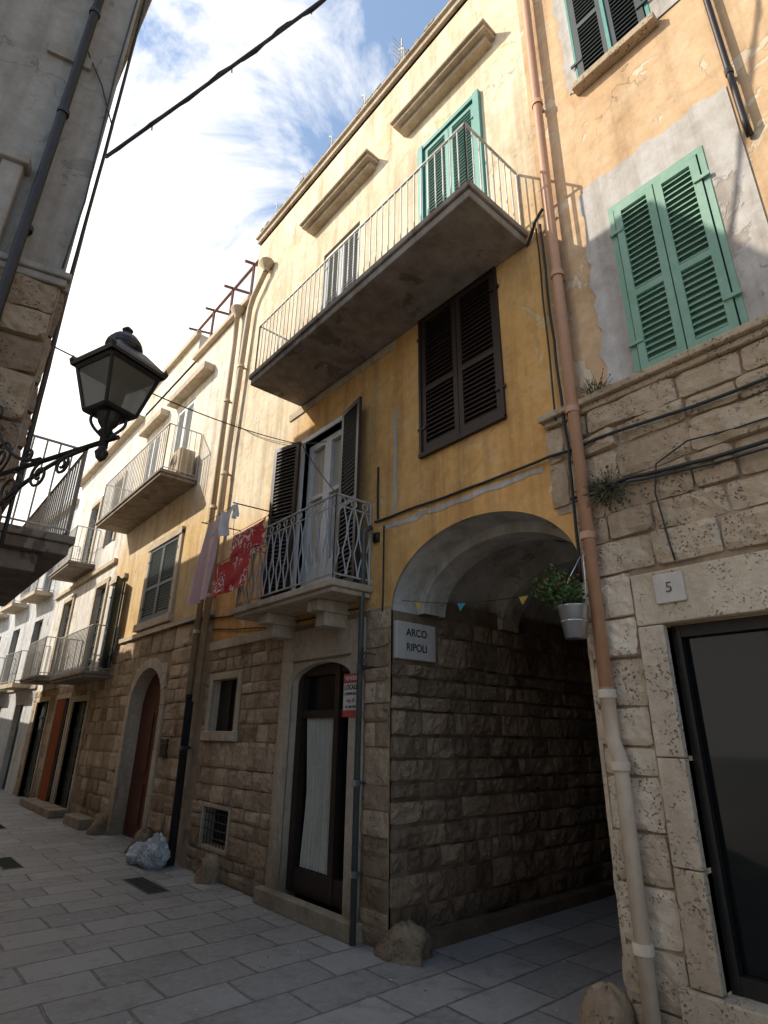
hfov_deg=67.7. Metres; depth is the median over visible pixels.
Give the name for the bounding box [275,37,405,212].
rooftop clothesline posts
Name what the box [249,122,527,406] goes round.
balcony
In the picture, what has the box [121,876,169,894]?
drain grate
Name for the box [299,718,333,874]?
curtain
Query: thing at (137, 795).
arched door
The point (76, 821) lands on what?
door steps
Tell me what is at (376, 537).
electrical boxes
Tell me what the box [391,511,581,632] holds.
passage vault
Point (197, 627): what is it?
brown downpipe
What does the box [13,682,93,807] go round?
stonework
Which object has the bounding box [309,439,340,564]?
lace curtain
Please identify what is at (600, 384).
ledge weed
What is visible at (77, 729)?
doors
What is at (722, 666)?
shop door
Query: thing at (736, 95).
dark corner pipe
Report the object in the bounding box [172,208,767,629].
facade cables
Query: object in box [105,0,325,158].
overhead cable
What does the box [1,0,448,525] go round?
sky
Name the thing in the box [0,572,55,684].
railings
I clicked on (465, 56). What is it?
cornices
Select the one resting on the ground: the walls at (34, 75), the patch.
the walls at (34, 75)
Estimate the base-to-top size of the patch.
1.320 m
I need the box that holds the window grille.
[202,679,237,849]
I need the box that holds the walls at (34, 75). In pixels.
[0,0,140,507]
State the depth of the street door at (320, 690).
5.84 m
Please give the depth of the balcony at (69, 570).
14.82 m
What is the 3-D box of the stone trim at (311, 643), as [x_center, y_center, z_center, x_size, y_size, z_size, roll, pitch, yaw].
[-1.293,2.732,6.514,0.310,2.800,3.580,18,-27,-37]
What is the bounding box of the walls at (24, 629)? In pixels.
[0,505,77,793]
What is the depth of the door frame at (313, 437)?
7.33 m
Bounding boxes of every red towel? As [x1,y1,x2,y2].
[211,548,251,597]
[230,517,265,560]
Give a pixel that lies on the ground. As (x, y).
(87, 936)
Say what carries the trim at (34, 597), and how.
attached to the walls at (24, 629)
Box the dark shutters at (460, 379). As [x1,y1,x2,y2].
[417,271,505,451]
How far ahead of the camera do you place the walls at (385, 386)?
6.38 m
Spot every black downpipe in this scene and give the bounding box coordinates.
[0,0,103,319]
[165,694,193,865]
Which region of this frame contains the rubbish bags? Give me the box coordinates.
[125,833,170,868]
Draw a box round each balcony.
[0,432,87,606]
[19,636,68,684]
[48,525,100,582]
[49,624,118,684]
[95,423,202,533]
[231,492,372,639]
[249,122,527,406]
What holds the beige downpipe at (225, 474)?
attached to the walls at (385, 386)
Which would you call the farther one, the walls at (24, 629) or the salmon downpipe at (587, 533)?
the walls at (24, 629)
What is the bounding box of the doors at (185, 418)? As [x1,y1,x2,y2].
[173,399,195,452]
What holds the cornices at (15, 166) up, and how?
attached to the walls at (34, 75)
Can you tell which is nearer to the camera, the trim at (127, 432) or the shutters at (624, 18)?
the shutters at (624, 18)
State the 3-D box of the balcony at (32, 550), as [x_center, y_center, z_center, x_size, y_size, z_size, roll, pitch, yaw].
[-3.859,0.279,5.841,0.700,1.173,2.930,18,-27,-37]
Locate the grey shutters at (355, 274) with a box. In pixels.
[323,225,359,308]
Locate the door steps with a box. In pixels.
[19,797,94,829]
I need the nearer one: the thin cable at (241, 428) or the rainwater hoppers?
the thin cable at (241, 428)
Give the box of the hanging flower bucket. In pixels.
[528,553,588,639]
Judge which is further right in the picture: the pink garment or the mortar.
the mortar
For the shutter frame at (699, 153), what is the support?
attached to the walls at (664, 74)
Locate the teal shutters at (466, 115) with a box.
[424,104,477,216]
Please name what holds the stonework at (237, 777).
attached to the walls at (385, 386)
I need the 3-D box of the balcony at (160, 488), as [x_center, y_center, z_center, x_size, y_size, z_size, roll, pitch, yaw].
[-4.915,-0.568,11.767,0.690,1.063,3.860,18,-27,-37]
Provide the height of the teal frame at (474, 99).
2.460 m
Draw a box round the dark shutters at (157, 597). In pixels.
[140,536,178,622]
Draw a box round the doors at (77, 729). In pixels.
[23,485,121,808]
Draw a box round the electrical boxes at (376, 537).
[360,467,379,668]
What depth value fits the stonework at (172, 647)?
9.61 m
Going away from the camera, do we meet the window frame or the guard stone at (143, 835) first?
the window frame
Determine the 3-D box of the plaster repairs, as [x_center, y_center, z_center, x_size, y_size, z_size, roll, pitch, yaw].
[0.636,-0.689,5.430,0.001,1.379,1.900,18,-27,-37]
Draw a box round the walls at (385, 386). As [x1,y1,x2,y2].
[201,0,576,929]
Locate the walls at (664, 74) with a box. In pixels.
[516,0,767,996]
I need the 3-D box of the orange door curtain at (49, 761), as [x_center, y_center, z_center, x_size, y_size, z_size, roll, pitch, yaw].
[-7.610,5.419,13.170,0.060,2.150,0.600,18,-27,-37]
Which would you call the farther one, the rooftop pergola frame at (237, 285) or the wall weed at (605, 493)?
the rooftop pergola frame at (237, 285)
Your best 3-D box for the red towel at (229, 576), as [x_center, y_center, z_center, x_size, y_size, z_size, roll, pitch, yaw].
[-1.874,0.761,7.000,0.042,0.450,0.976,18,-27,-37]
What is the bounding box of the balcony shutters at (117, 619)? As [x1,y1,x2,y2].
[97,581,125,670]
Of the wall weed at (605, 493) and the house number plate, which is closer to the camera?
the house number plate
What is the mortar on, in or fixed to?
attached to the walls at (664, 74)
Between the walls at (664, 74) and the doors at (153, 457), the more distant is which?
the doors at (153, 457)
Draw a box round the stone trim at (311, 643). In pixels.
[198,617,365,944]
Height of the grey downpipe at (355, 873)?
3.644 m
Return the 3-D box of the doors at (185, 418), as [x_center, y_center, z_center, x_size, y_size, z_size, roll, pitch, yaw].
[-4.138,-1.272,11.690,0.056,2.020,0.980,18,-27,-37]
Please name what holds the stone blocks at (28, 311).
on the ground
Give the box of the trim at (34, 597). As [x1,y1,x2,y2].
[0,498,78,693]
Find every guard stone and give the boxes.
[86,813,106,835]
[124,827,151,852]
[194,853,220,884]
[373,919,432,966]
[578,981,635,1023]
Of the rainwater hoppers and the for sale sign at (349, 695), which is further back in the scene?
the rainwater hoppers
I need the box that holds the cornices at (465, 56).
[256,0,495,421]
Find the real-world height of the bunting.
0.215 m
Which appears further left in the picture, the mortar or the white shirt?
the white shirt
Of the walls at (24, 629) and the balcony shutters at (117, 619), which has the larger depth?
the walls at (24, 629)
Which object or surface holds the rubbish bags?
on the ground
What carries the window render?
attached to the walls at (664, 74)
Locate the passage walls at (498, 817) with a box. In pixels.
[388,603,615,950]
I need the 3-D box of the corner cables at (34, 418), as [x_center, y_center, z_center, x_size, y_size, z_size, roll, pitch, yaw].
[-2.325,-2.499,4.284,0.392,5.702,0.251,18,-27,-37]
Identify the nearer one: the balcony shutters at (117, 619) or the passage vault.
the passage vault
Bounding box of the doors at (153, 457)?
[144,433,161,480]
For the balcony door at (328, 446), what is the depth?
7.11 m
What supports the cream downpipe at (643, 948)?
attached to the walls at (664, 74)
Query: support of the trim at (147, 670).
attached to the walls at (189, 509)
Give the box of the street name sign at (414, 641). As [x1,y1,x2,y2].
[394,620,435,662]
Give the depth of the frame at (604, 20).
5.25 m
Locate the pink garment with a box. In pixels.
[186,518,219,604]
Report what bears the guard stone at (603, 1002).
on the ground
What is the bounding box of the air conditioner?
[169,447,195,475]
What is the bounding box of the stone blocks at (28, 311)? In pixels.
[0,268,64,522]
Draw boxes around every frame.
[189,259,258,336]
[292,416,341,589]
[417,89,486,223]
[418,267,506,458]
[564,0,649,77]
[607,145,748,372]
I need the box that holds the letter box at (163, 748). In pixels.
[159,739,168,756]
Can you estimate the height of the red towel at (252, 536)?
0.420 m
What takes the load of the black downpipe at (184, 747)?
attached to the walls at (189, 509)
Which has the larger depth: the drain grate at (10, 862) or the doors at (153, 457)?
the doors at (153, 457)
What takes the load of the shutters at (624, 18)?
attached to the frame at (604, 20)
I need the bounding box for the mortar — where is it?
[549,338,767,1017]
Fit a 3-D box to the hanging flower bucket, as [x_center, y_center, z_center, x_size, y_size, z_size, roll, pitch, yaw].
[1.181,0.560,3.877,0.353,0.603,0.404,18,-27,-37]
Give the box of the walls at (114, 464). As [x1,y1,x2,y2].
[18,422,143,804]
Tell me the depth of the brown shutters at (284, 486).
6.94 m
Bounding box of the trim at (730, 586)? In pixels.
[537,12,767,1023]
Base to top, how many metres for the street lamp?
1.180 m
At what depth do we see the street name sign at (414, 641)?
5.50 m
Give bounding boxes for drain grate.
[0,856,23,869]
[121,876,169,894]
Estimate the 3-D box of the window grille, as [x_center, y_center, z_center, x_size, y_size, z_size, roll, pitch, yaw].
[-2.040,3.153,7.332,0.106,1.950,0.820,18,-27,-37]
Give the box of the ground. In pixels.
[0,789,626,1023]
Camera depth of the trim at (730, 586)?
3.27 m
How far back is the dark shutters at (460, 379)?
5.63 m
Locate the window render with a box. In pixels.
[552,0,767,384]
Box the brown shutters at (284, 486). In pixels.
[261,396,361,599]
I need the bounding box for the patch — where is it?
[47,40,92,71]
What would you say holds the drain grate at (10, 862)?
on the ground
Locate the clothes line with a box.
[202,502,276,565]
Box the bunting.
[402,583,576,610]
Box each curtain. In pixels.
[38,698,66,800]
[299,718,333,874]
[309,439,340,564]
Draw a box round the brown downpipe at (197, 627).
[185,317,239,701]
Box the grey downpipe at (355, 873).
[349,525,372,946]
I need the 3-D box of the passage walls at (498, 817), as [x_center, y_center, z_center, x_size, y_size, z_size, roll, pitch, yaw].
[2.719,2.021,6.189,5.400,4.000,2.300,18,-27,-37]
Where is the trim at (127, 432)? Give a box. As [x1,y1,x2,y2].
[15,415,144,813]
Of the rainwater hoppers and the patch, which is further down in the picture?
the rainwater hoppers
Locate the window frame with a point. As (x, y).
(468, 433)
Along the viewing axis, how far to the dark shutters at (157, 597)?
10.60 m
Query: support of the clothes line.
attached to the walls at (385, 386)
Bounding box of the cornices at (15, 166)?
[0,0,151,299]
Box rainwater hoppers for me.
[231,257,273,317]
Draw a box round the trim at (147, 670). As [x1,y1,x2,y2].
[105,295,250,835]
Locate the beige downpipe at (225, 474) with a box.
[192,270,267,701]
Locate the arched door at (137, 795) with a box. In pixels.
[122,673,161,838]
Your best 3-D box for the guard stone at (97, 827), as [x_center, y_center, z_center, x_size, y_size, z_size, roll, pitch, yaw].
[-4.798,5.239,9.642,0.348,0.322,0.398,18,-27,-37]
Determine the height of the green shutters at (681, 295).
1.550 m
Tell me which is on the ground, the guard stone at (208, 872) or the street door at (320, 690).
the guard stone at (208, 872)
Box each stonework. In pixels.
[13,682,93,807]
[69,582,214,866]
[185,606,390,947]
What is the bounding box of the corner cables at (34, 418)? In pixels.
[0,0,146,546]
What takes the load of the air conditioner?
on the balcony at (160, 488)
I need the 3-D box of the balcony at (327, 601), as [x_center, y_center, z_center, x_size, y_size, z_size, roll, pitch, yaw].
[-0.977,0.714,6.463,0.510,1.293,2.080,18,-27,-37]
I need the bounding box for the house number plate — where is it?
[652,571,686,603]
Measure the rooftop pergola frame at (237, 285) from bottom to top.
1.679 m
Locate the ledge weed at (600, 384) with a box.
[576,372,612,398]
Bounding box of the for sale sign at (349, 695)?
[342,673,356,716]
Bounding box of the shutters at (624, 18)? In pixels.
[566,0,647,75]
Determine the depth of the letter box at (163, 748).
8.54 m
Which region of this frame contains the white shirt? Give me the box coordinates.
[209,503,238,538]
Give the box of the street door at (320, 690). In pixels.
[285,662,349,909]
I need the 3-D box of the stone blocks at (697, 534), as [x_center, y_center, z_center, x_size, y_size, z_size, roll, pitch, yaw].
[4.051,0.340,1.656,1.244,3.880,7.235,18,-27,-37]
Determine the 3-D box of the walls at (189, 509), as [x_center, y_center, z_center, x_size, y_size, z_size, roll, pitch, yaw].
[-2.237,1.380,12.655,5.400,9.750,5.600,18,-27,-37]
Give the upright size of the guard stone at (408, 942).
0.244 m
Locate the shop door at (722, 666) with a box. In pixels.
[670,614,767,1003]
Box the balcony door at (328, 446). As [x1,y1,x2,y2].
[300,429,341,587]
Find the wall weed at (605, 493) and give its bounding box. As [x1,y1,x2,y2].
[583,465,635,517]
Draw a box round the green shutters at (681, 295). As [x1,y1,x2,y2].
[609,155,741,369]
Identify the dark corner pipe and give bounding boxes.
[703,0,753,137]
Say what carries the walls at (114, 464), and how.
on the ground
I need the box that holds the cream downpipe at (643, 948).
[597,687,661,1023]
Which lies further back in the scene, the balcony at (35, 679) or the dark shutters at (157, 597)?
the balcony at (35, 679)
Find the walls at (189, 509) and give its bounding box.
[106,308,251,834]
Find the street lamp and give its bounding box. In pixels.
[0,326,167,505]
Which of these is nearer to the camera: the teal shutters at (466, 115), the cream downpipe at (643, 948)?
the cream downpipe at (643, 948)
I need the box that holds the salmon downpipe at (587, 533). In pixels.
[521,0,612,686]
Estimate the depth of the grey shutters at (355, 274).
8.20 m
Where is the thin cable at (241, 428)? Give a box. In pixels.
[56,347,365,519]
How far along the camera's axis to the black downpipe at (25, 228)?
4.06 m
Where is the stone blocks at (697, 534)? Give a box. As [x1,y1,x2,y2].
[546,336,767,1023]
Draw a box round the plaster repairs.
[385,408,541,528]

